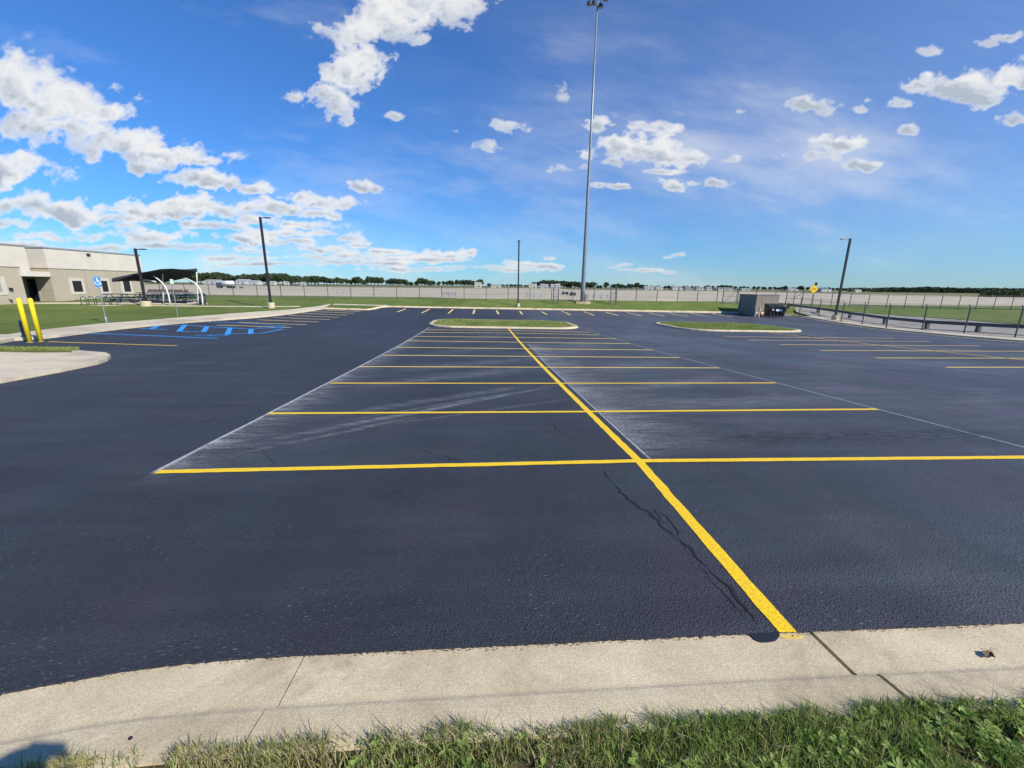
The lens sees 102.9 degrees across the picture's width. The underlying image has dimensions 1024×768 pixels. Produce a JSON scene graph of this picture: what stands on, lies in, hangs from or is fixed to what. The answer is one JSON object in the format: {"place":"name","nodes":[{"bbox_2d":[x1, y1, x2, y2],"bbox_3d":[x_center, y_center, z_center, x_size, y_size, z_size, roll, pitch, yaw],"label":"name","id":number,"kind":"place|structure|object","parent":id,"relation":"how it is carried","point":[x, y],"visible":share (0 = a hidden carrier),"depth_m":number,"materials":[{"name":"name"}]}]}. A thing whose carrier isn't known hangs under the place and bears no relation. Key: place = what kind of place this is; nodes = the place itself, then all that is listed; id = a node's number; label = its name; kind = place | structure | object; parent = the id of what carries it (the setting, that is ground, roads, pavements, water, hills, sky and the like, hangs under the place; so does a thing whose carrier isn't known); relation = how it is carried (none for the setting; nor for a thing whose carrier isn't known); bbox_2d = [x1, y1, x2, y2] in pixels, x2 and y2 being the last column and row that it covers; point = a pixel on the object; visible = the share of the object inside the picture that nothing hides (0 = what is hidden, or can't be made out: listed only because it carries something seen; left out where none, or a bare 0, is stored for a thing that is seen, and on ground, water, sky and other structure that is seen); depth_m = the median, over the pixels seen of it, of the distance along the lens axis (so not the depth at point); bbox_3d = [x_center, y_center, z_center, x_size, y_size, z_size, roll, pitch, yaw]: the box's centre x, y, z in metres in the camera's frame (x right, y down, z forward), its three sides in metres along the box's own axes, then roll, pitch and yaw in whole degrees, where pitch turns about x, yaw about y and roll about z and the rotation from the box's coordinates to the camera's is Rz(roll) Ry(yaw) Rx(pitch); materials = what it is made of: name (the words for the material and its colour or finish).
{"place":"outdoors","nodes":[
{"label":"outdoors","id":0,"kind":"place"},
{"bbox_2d":[0,350,110,383],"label":"sidewalk","id":1,"kind":"structure","parent":0,"point":[15,366],"depth_m":12.38,"materials":[{"name":"concrete"}]},
{"bbox_2d":[0,350,71,352],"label":"lawn","id":2,"kind":"structure","parent":1,"relation":"on","point":[41,351],"depth_m":14.41,"materials":[{"name":"green plant"}]},
{"bbox_2d":[0,345,79,350],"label":"grass","id":3,"kind":"structure","parent":2,"relation":"on","point":[58,348],"depth_m":14.66,"materials":[{"name":"green plant"}]},
{"bbox_2d":[23,302,112,303],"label":"path","id":4,"kind":"structure","parent":0,"point":[71,303],"depth_m":41.34,"materials":[{"name":"concrete"}]},
{"bbox_2d":[112,299,206,304],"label":"patio","id":5,"kind":"structure","parent":0,"point":[136,301],"depth_m":45.62,"materials":[{"name":"concrete"}]},
{"bbox_2d":[99,293,130,301],"bbox_3d":[-42.260,-9.220,43.654,2.072,0.867,1.926,-1,14,-7],"label":"picnic table","id":6,"kind":"object","parent":5,"relation":"on","point":[113,297],"visible":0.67,"depth_m":43.09,"materials":[{"name":"black metal"}]},
{"bbox_2d":[118,294,147,301],"bbox_3d":[-41.086,-9.291,44.123,2.072,0.867,1.926,0,14,-1],"label":"picnic table","id":7,"kind":"object","parent":5,"relation":"on","point":[134,297],"visible":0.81,"depth_m":43.62,"materials":[{"name":"black metal"}]},
{"bbox_2d":[139,294,167,302],"bbox_3d":[-39.339,-9.354,44.664,2.072,0.867,1.926,-1,14,-5],"label":"picnic table","id":8,"kind":"object","parent":5,"relation":"on","point":[156,297],"visible":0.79,"depth_m":44.58,"materials":[{"name":"black metal"}]},
{"bbox_2d":[112,268,203,305],"bbox_3d":[-38.159,-10.385,43.688,11.946,3.954,3.200,1,13,0],"label":"shade canopy","id":9,"kind":"object","parent":5,"relation":"on","point":[162,276],"visible":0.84,"depth_m":43.72,"materials":[{"name":"black fabric"}]},
{"bbox_2d":[171,294,196,301],"bbox_3d":[-37.000,-9.741,46.344,2.072,0.867,1.926,-2,14,-10],"label":"picnic table","id":10,"kind":"object","parent":5,"relation":"on","point":[190,297],"visible":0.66,"depth_m":45.84,"materials":[{"name":"black metal"}]},
{"bbox_2d":[198,293,205,303],"bbox_3d":[-33.802,-9.322,44.493,0.760,1.200,0.760,1,13,0],"label":"trash can","id":11,"kind":"object","parent":5,"relation":"on","point":[204,298],"visible":0.76,"depth_m":44.31,"materials":[{"name":"metal"}]},
{"bbox_2d":[0,304,329,343],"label":"sidewalk","id":12,"kind":"structure","parent":0,"point":[65,331],"depth_m":26.91,"materials":[{"name":"concrete"}]},
{"bbox_2d":[18,319,24,336],"bbox_3d":[-22.270,-2.474,18.568,0.100,0.950,0.090,1,13,0],"label":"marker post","id":13,"kind":"object","parent":12,"relation":"on","point":[21,328],"visible":0.9,"depth_m":18.52,"materials":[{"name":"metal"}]},
{"bbox_2d":[203,279,223,284],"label":"distant building","id":14,"kind":"structure","parent":0,"point":[210,281],"depth_m":418.55,"materials":[{"name":"grey metal"}]},
{"bbox_2d":[152,305,299,306],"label":"path","id":15,"kind":"structure","parent":0,"point":[223,306],"depth_m":42.88,"materials":[{"name":"concrete"}]},
{"bbox_2d":[235,279,249,284],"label":"distant building","id":16,"kind":"structure","parent":0,"point":[241,281],"depth_m":418.20,"materials":[{"name":"grey metal"}]},
{"bbox_2d":[248,280,262,284],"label":"distant building","id":17,"kind":"structure","parent":0,"point":[255,282],"depth_m":408.64,"materials":[{"name":"grey metal"}]},
{"bbox_2d":[333,304,386,305],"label":"path","id":18,"kind":"structure","parent":0,"point":[359,304],"depth_m":49.36,"materials":[{"name":"concrete"}]},
{"bbox_2d":[433,318,573,326],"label":"lawn","id":19,"kind":"structure","parent":0,"point":[497,323],"depth_m":32.41,"materials":[{"name":"green plant"}]},
{"bbox_2d":[0,307,1023,694],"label":"asphalt lot","id":20,"kind":"structure","parent":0,"point":[126,559],"depth_m":4.52,"materials":[{"name":"black asphalt"}]},
{"bbox_2d":[16,298,32,342],"bbox_3d":[-21.084,-2.733,17.644,0.240,1.925,0.240,1,13,0],"label":"bollard","id":21,"kind":"object","parent":20,"relation":"on","point":[21,310],"visible":0.93,"depth_m":17.60,"materials":[{"name":"yellow metal"}]},
{"bbox_2d":[27,298,44,341],"bbox_3d":[-20.956,-2.795,17.950,0.240,1.925,0.240,1,13,0],"label":"bollard","id":22,"kind":"object","parent":20,"relation":"on","point":[35,319],"visible":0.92,"depth_m":17.91,"materials":[{"name":"yellow metal"}]},
{"bbox_2d":[49,341,175,345],"bbox_3d":[-17.630,-1.777,17.966,6.265,0.029,0.120,2,14,5],"label":"road marking","id":23,"kind":"object","parent":20,"relation":"on","point":[111,343],"visible":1,"depth_m":17.95,"materials":[{"name":"yellow paint"}]},
{"bbox_2d":[92,333,203,337],"bbox_3d":[-18.901,-2.542,21.441,7.877,0.044,0.235,3,14,8],"label":"road marking","id":24,"kind":"object","parent":20,"relation":"on","point":[148,335],"visible":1,"depth_m":21.49,"materials":[{"name":"blue paint"}]},
{"bbox_2d":[153,459,634,473],"bbox_3d":[-1.316,1.030,5.128,5.888,0.013,0.120,0,14,-5],"label":"road marking","id":25,"kind":"object","parent":20,"relation":"on","point":[383,466],"visible":1,"depth_m":5.11,"materials":[{"name":"yellow paint"}]},
{"bbox_2d":[360,366,437,366],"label":"road marking","id":26,"kind":"object","parent":20,"relation":"on","point":[398,366],"visible":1,"depth_m":13.14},
{"bbox_2d":[268,411,585,413],"bbox_3d":[-1.524,0.533,7.676,5.903,0.015,0.122,0,14,-4],"label":"road marking","id":27,"kind":"object","parent":20,"relation":"on","point":[418,412],"visible":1,"depth_m":7.66,"materials":[{"name":"yellow paint"}]},
{"bbox_2d":[362,383,557,383],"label":"road marking","id":28,"kind":"object","parent":20,"relation":"on","point":[459,383],"visible":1,"depth_m":10.49,"materials":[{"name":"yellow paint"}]},
{"bbox_2d":[404,347,520,348],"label":"road marking","id":29,"kind":"object","parent":20,"relation":"on","point":[435,347],"visible":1,"depth_m":18.62,"materials":[{"name":"yellow paint"}]},
{"bbox_2d":[402,355,531,356],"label":"road marking","id":30,"kind":"object","parent":20,"relation":"on","point":[438,355],"visible":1,"depth_m":15.93,"materials":[{"name":"paint"}]},
{"bbox_2d":[429,319,577,328],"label":"kerb","id":31,"kind":"structure","parent":20,"relation":"on","point":[448,326],"depth_m":30.83,"materials":[{"name":"concrete"}]},
{"bbox_2d":[0,623,1023,767],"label":"kerb","id":32,"kind":"structure","parent":20,"relation":"on","point":[158,712],"depth_m":2.16,"materials":[{"name":"concrete"}]},
{"bbox_2d":[747,628,779,642],"bbox_3d":[1.569,1.565,2.541,0.209,0.008,0.110,1,13,0],"label":"sealer spill","id":33,"kind":"object","parent":32,"relation":"on","point":[763,637],"visible":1,"depth_m":2.53,"materials":[{"name":"black asphalt"}]},
{"bbox_2d":[779,634,803,638],"bbox_3d":[1.738,1.571,2.537,0.166,0.006,0.041,1,13,0],"label":"paint spill","id":34,"kind":"object","parent":32,"relation":"on","point":[786,636],"visible":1,"depth_m":2.54,"materials":[{"name":"yellow paint"}]},
{"bbox_2d":[982,647,996,657],"bbox_3d":[2.819,1.582,2.406,0.144,0.019,0.054,-7,15,-28],"label":"dead leaf","id":35,"kind":"object","parent":32,"relation":"on","point":[987,653],"visible":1,"depth_m":2.40,"materials":[{"name":"brown plant"}]},
{"bbox_2d":[325,306,763,313],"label":"kerb","id":36,"kind":"structure","parent":20,"relation":"on","point":[377,307],"depth_m":52.09,"materials":[{"name":"concrete"}]},
{"bbox_2d":[535,342,629,343],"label":"road marking","id":37,"kind":"object","parent":20,"relation":"on","point":[556,342],"visible":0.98,"depth_m":21.77,"materials":[{"name":"yellow paint"}]},
{"bbox_2d":[535,356,678,357],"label":"road marking","id":38,"kind":"object","parent":20,"relation":"on","point":[580,356],"visible":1,"depth_m":16.24,"materials":[{"name":"paint"}]},
{"bbox_2d":[549,367,689,367],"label":"road marking","id":39,"kind":"object","parent":20,"relation":"on","point":[619,367],"visible":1,"depth_m":13.54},
{"bbox_2d":[509,329,796,631],"bbox_3d":[0.812,-1.300,16.599,0.250,1.028,28.703,0,14,-4],"label":"road marking","id":40,"kind":"object","parent":20,"relation":"on","point":[769,610],"visible":0.98,"depth_m":3.61,"materials":[{"name":"yellow paint"}]},
{"bbox_2d":[562,382,773,383],"bbox_3d":[4.231,-0.026,10.887,5.879,0.019,0.122,0,14,-4],"label":"road marking","id":41,"kind":"object","parent":20,"relation":"on","point":[628,383],"visible":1,"depth_m":10.73,"materials":[{"name":"yellow paint"}]},
{"bbox_2d":[602,470,759,624],"bbox_3d":[1.371,1.302,3.846,0.127,0.115,2.544,-2,14,-12],"label":"crack","id":42,"kind":"object","parent":20,"relation":"on","point":[719,579],"visible":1,"depth_m":3.40,"materials":[{"name":"black asphalt"}]},
{"bbox_2d":[677,537,744,618],"bbox_3d":[1.485,1.439,3.138,0.029,0.045,0.989,0,14,-4],"label":"crack","id":43,"kind":"object","parent":20,"relation":"on","point":[715,585],"visible":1,"depth_m":2.95,"materials":[{"name":"black asphalt"}]},
{"bbox_2d":[655,322,800,331],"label":"kerb","id":44,"kind":"structure","parent":20,"relation":"on","point":[670,326],"depth_m":32.35,"materials":[{"name":"concrete"}]},
{"bbox_2d":[591,408,878,411],"bbox_3d":[4.462,0.519,8.067,5.895,0.012,0.121,0,14,-4],"label":"road marking","id":45,"kind":"object","parent":20,"relation":"on","point":[730,410],"visible":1,"depth_m":8.05,"materials":[{"name":"yellow paint"}]},
{"bbox_2d":[764,303,786,317],"bbox_3d":[32.850,-9.176,50.988,2.168,1.668,1.624,2,14,7],"label":"dumpster","id":46,"kind":"object","parent":20,"relation":"on","point":[773,309],"visible":0.98,"depth_m":50.48,"materials":[{"name":"black paint"}]},
{"bbox_2d":[642,455,1023,461],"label":"road marking","id":47,"kind":"object","parent":20,"relation":"on","point":[831,458],"visible":1,"depth_m":5.50,"materials":[{"name":"yellow paint"}]},
{"bbox_2d":[828,350,895,350],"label":"road marking","id":48,"kind":"object","parent":20,"relation":"on","point":[861,350],"visible":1,"depth_m":20.05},
{"bbox_2d":[770,332,1021,359],"bbox_3d":[21.150,-1.495,18.939,0.115,1.157,26.800,0,14,-4],"label":"road marking","id":49,"kind":"object","parent":20,"relation":"on","point":[911,348],"visible":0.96,"depth_m":21.17,"materials":[{"name":"yellow paint"}]},
{"bbox_2d":[785,314,1023,342],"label":"kerb","id":50,"kind":"structure","parent":20,"relation":"on","point":[982,338],"depth_m":33.75,"materials":[{"name":"concrete"}]},
{"bbox_2d":[906,345,946,345],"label":"road marking","id":51,"kind":"object","parent":20,"relation":"on","point":[926,345],"visible":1,"depth_m":23.29,"materials":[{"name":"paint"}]},
{"bbox_2d":[948,367,995,367],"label":"road marking","id":52,"kind":"object","parent":20,"relation":"on","point":[971,367],"visible":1,"depth_m":14.50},
{"bbox_2d":[0,0,1023,273],"bbox_3d":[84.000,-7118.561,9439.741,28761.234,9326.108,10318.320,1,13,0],"label":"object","id":53,"kind":"structure","parent":0,"point":[54,102],"depth_m":11617.34,"materials":[{"name":"white"}]},
{"bbox_2d":[0,295,1023,333],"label":"lawn","id":54,"kind":"structure","parent":0,"point":[50,316],"depth_m":51.55,"materials":[{"name":"green plant"}]},
{"bbox_2d":[0,243,146,304],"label":"office building","id":55,"kind":"structure","parent":54,"relation":"on","point":[45,274],"depth_m":43.29,"materials":[{"name":"beige concrete"}]},
{"bbox_2d":[0,276,8,294],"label":"window","id":56,"kind":"structure","parent":55,"relation":"in","point":[3,288],"depth_m":38.40,"materials":[{"name":"white glass"}]},
{"bbox_2d":[24,277,41,300],"bbox_3d":[-49.937,-9.854,42.579,1.220,2.500,0.110,1,13,0],"label":"door","id":57,"kind":"structure","parent":55,"relation":"in","point":[31,283],"depth_m":42.55,"materials":[{"name":"black glass"}]},
{"bbox_2d":[68,278,85,294],"bbox_3d":[-47.864,-10.752,44.946,0.125,1.752,1.505,1,13,0],"label":"window","id":58,"kind":"structure","parent":55,"relation":"in","point":[77,286],"depth_m":44.92,"materials":[{"name":"white glass"}]},
{"bbox_2d":[100,278,110,293],"bbox_3d":[-47.855,-11.473,47.951,0.125,1.824,1.242,1,13,0],"label":"window","id":59,"kind":"structure","parent":55,"relation":"in","point":[105,288],"depth_m":48.00,"materials":[{"name":"white glass"}]},
{"bbox_2d":[120,281,133,293],"bbox_3d":[-47.848,-12.129,50.694,0.125,1.890,1.435,1,13,0],"label":"window","id":60,"kind":"structure","parent":55,"relation":"in","point":[126,286],"depth_m":50.74,"materials":[{"name":"white glass"}]},
{"bbox_2d":[80,296,120,305],"bbox_3d":[-41.033,-8.254,40.537,3.400,0.907,0.900,-3,14,-14],"label":"bike rack","id":61,"kind":"object","parent":54,"relation":"on","point":[101,302],"visible":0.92,"depth_m":40.48,"materials":[{"name":"black metal"}]},
{"bbox_2d":[93,276,107,322],"bbox_3d":[-26.768,-5.437,26.634,0.242,3.068,0.218,3,14,9],"label":"accessible parking sign","id":62,"kind":"object","parent":54,"relation":"on","point":[97,281],"visible":0.88,"depth_m":26.45,"materials":[{"name":"metal"}]},
{"bbox_2d":[133,248,151,306],"bbox_3d":[-36.816,-10.409,40.832,1.480,5.991,0.920,1,13,0],"label":"light pole","id":63,"kind":"object","parent":54,"relation":"on","point":[145,303],"visible":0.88,"depth_m":40.87,"materials":[{"name":"metal"}]},
{"bbox_2d":[170,279,177,316],"bbox_3d":[-26.632,-6.718,32.219,0.046,3.019,0.240,5,14,18],"label":"accessible parking sign","id":64,"kind":"object","parent":54,"relation":"on","point":[171,282],"visible":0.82,"depth_m":32.09,"materials":[{"name":"metal"}]},
{"bbox_2d":[259,217,274,307],"bbox_3d":[-25.104,-12.235,42.222,1.380,9.427,0.720,1,13,0],"label":"light pole","id":65,"kind":"object","parent":54,"relation":"on","point":[270,304],"visible":0.86,"depth_m":42.13,"materials":[{"name":"metal"}]},
{"bbox_2d":[146,283,657,300],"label":"chain link fence","id":66,"kind":"object","parent":54,"relation":"on","point":[544,292],"visible":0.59,"depth_m":55.86,"materials":[{"name":"metal"}]},
{"bbox_2d":[516,240,519,306],"bbox_3d":[0.822,-13.670,51.622,0.480,8.453,1.260,1,13,0],"label":"light pole","id":67,"kind":"object","parent":54,"relation":"on","point":[517,304],"visible":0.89,"depth_m":51.95,"materials":[{"name":"metal"}]},
{"bbox_2d":[553,288,558,303],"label":"gate","id":68,"kind":"structure","parent":54,"relation":"on","point":[557,295],"depth_m":55.00,"materials":[{"name":"metal"}]},
{"bbox_2d":[575,0,607,303],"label":"floodlight mast","id":69,"kind":"object","parent":54,"relation":"on","point":[583,298],"visible":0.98,"depth_m":53.01,"materials":[{"name":"metal"}]},
{"bbox_2d":[610,286,617,304],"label":"gate","id":70,"kind":"structure","parent":54,"relation":"on","point":[611,297],"depth_m":55.61,"materials":[{"name":"metal"}]},
{"bbox_2d":[738,294,779,316],"bbox_3d":[33.019,-10.122,52.702,5.295,2.830,4.500,1,13,0],"label":"dumpster enclosure","id":71,"kind":"object","parent":54,"relation":"on","point":[750,304],"visible":0.76,"depth_m":53.67,"materials":[{"name":"grey concrete"}]},
{"bbox_2d":[785,288,804,305],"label":"gate","id":72,"kind":"structure","parent":54,"relation":"on","point":[795,298],"depth_m":59.27,"materials":[{"name":"metal"}]},
{"bbox_2d":[810,282,817,305],"bbox_3d":[43.938,-13.037,59.644,1.289,3.513,0.323,1,13,0],"label":"warning sign","id":73,"kind":"object","parent":54,"relation":"on","point":[814,288],"visible":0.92,"depth_m":59.42,"materials":[{"name":"metal"}]},
{"bbox_2d":[677,286,1022,309],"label":"chain link fence","id":74,"kind":"object","parent":54,"relation":"on","point":[888,295],"visible":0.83,"depth_m":60.83,"materials":[{"name":"metal"}]},
{"bbox_2d":[0,681,1023,767],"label":"verge ground","id":75,"kind":"structure","parent":0,"point":[961,752],"depth_m":1.83,"materials":[{"name":"green plant"}]},
{"bbox_2d":[345,697,1023,767],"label":"weeds","id":76,"kind":"object","parent":75,"relation":"on","point":[897,762],"visible":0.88,"depth_m":1.85,"materials":[{"name":"green plant"}]},
{"bbox_2d":[435,672,1023,754],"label":"dry stalks","id":77,"kind":"object","parent":75,"relation":"on","point":[822,720],"visible":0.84,"depth_m":1.98,"materials":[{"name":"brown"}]},
{"bbox_2d":[144,282,979,315],"bbox_3d":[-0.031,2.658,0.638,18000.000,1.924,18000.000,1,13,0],"label":"ground","id":78,"kind":"structure","parent":0,"point":[735,290],"depth_m":489.32,"materials":[{"name":"green plant"}]},
{"bbox_2d":[191,273,204,283],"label":"tree","id":79,"kind":"object","parent":78,"relation":"on","point":[200,277],"visible":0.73,"depth_m":429.63,"materials":[{"name":"green plant"}]},
{"bbox_2d":[203,272,212,280],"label":"tree","id":80,"kind":"object","parent":78,"relation":"on","point":[206,275],"visible":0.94,"depth_m":426.84,"materials":[{"name":"green plant"}]},
{"bbox_2d":[216,273,230,280],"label":"tree","id":81,"kind":"object","parent":78,"relation":"on","point":[223,276],"visible":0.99,"depth_m":426.35,"materials":[{"name":"green plant"}]},
{"bbox_2d":[230,275,244,280],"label":"tree","id":82,"kind":"object","parent":78,"relation":"on","point":[236,277],"visible":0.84,"depth_m":426.76,"materials":[{"name":"green plant"}]},
{"bbox_2d":[269,273,283,284],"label":"tree","id":83,"kind":"object","parent":78,"relation":"on","point":[277,277],"visible":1,"depth_m":431.83,"materials":[{"name":"green plant"}]},
{"bbox_2d":[289,275,300,285],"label":"tree","id":84,"kind":"object","parent":78,"relation":"on","point":[293,279],"visible":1,"depth_m":427.73,"materials":[{"name":"green plant"}]},
{"bbox_2d":[307,276,318,284],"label":"tree","id":85,"kind":"object","parent":78,"relation":"on","point":[314,279],"visible":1,"depth_m":428.22,"materials":[{"name":"green plant"}]},
{"bbox_2d":[353,277,361,284],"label":"tree","id":86,"kind":"object","parent":78,"relation":"on","point":[357,280],"visible":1,"depth_m":464.69,"materials":[{"name":"green plant"}]},
{"bbox_2d":[831,238,851,319],"bbox_3d":[37.150,-11.595,46.365,1.360,9.350,0.680,1,13,0],"label":"light pole","id":87,"kind":"object","parent":78,"relation":"on","point":[843,275],"visible":0.81,"depth_m":46.21,"materials":[{"name":"metal"}]},
{"bbox_2d":[846,286,1023,292],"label":"woodland","id":88,"kind":"object","parent":78,"relation":"on","point":[928,289],"visible":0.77,"depth_m":632.82,"materials":[{"name":"green plant"}]},
{"bbox_2d":[979,288,1023,296],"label":"woodland","id":89,"kind":"object","parent":78,"relation":"on","point":[1011,292],"visible":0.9,"depth_m":206.94,"materials":[{"name":"green plant"}]},
{"bbox_2d":[145,284,1023,305],"bbox_3d":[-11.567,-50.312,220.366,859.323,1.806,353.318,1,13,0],"label":"airport apron","id":90,"kind":"object","parent":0,"point":[660,296],"visible":0.68,"depth_m":113.48,"materials":[{"name":"concrete"}]},
{"bbox_2d":[216,281,242,287],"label":"tanker truck","id":91,"kind":"object","parent":90,"relation":"on","point":[223,283],"visible":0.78,"depth_m":149.81,"materials":[{"name":"silver metal"}]},
{"bbox_2d":[526,293,540,296],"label":"barrier","id":92,"kind":"object","parent":90,"relation":"on","point":[534,294],"visible":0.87,"depth_m":70.99,"materials":[{"name":"white concrete"}]},
{"bbox_2d":[642,286,653,289],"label":"distant building","id":93,"kind":"structure","parent":0,"point":[648,288],"depth_m":584.03,"materials":[{"name":"grey metal"}]},
{"bbox_2d":[669,286,682,289],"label":"distant building","id":94,"kind":"structure","parent":0,"point":[673,287],"depth_m":583.93,"materials":[{"name":"grey metal"}]},
{"bbox_2d":[660,321,795,329],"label":"grass","id":95,"kind":"structure","parent":0,"point":[746,326],"depth_m":35.24,"materials":[{"name":"green plant"}]},
{"bbox_2d":[722,286,739,303],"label":"gate","id":96,"kind":"structure","parent":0,"point":[730,296],"depth_m":58.29,"materials":[{"name":"metal"}]},
{"bbox_2d":[816,289,831,291],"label":"distant building","id":97,"kind":"structure","parent":0,"point":[825,290],"depth_m":583.92,"materials":[{"name":"grey metal"}]},
{"bbox_2d":[795,307,1023,337],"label":"road","id":98,"kind":"structure","parent":0,"point":[903,324],"depth_m":43.44,"materials":[{"name":"grey concrete"}]},
{"bbox_2d":[787,303,1023,331],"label":"guard rail","id":99,"kind":"object","parent":98,"relation":"on","point":[925,322],"visible":0.81,"depth_m":38.43,"materials":[{"name":"metal"}]},
{"bbox_2d":[806,316,1023,339],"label":"path","id":100,"kind":"structure","parent":0,"point":[858,323],"depth_m":35.28,"materials":[{"name":"concrete"}]},
{"bbox_2d":[798,297,1023,336],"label":"chain link fence","id":101,"kind":"object","parent":100,"relation":"on","point":[936,321],"visible":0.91,"depth_m":35.60,"materials":[{"name":"metal"}]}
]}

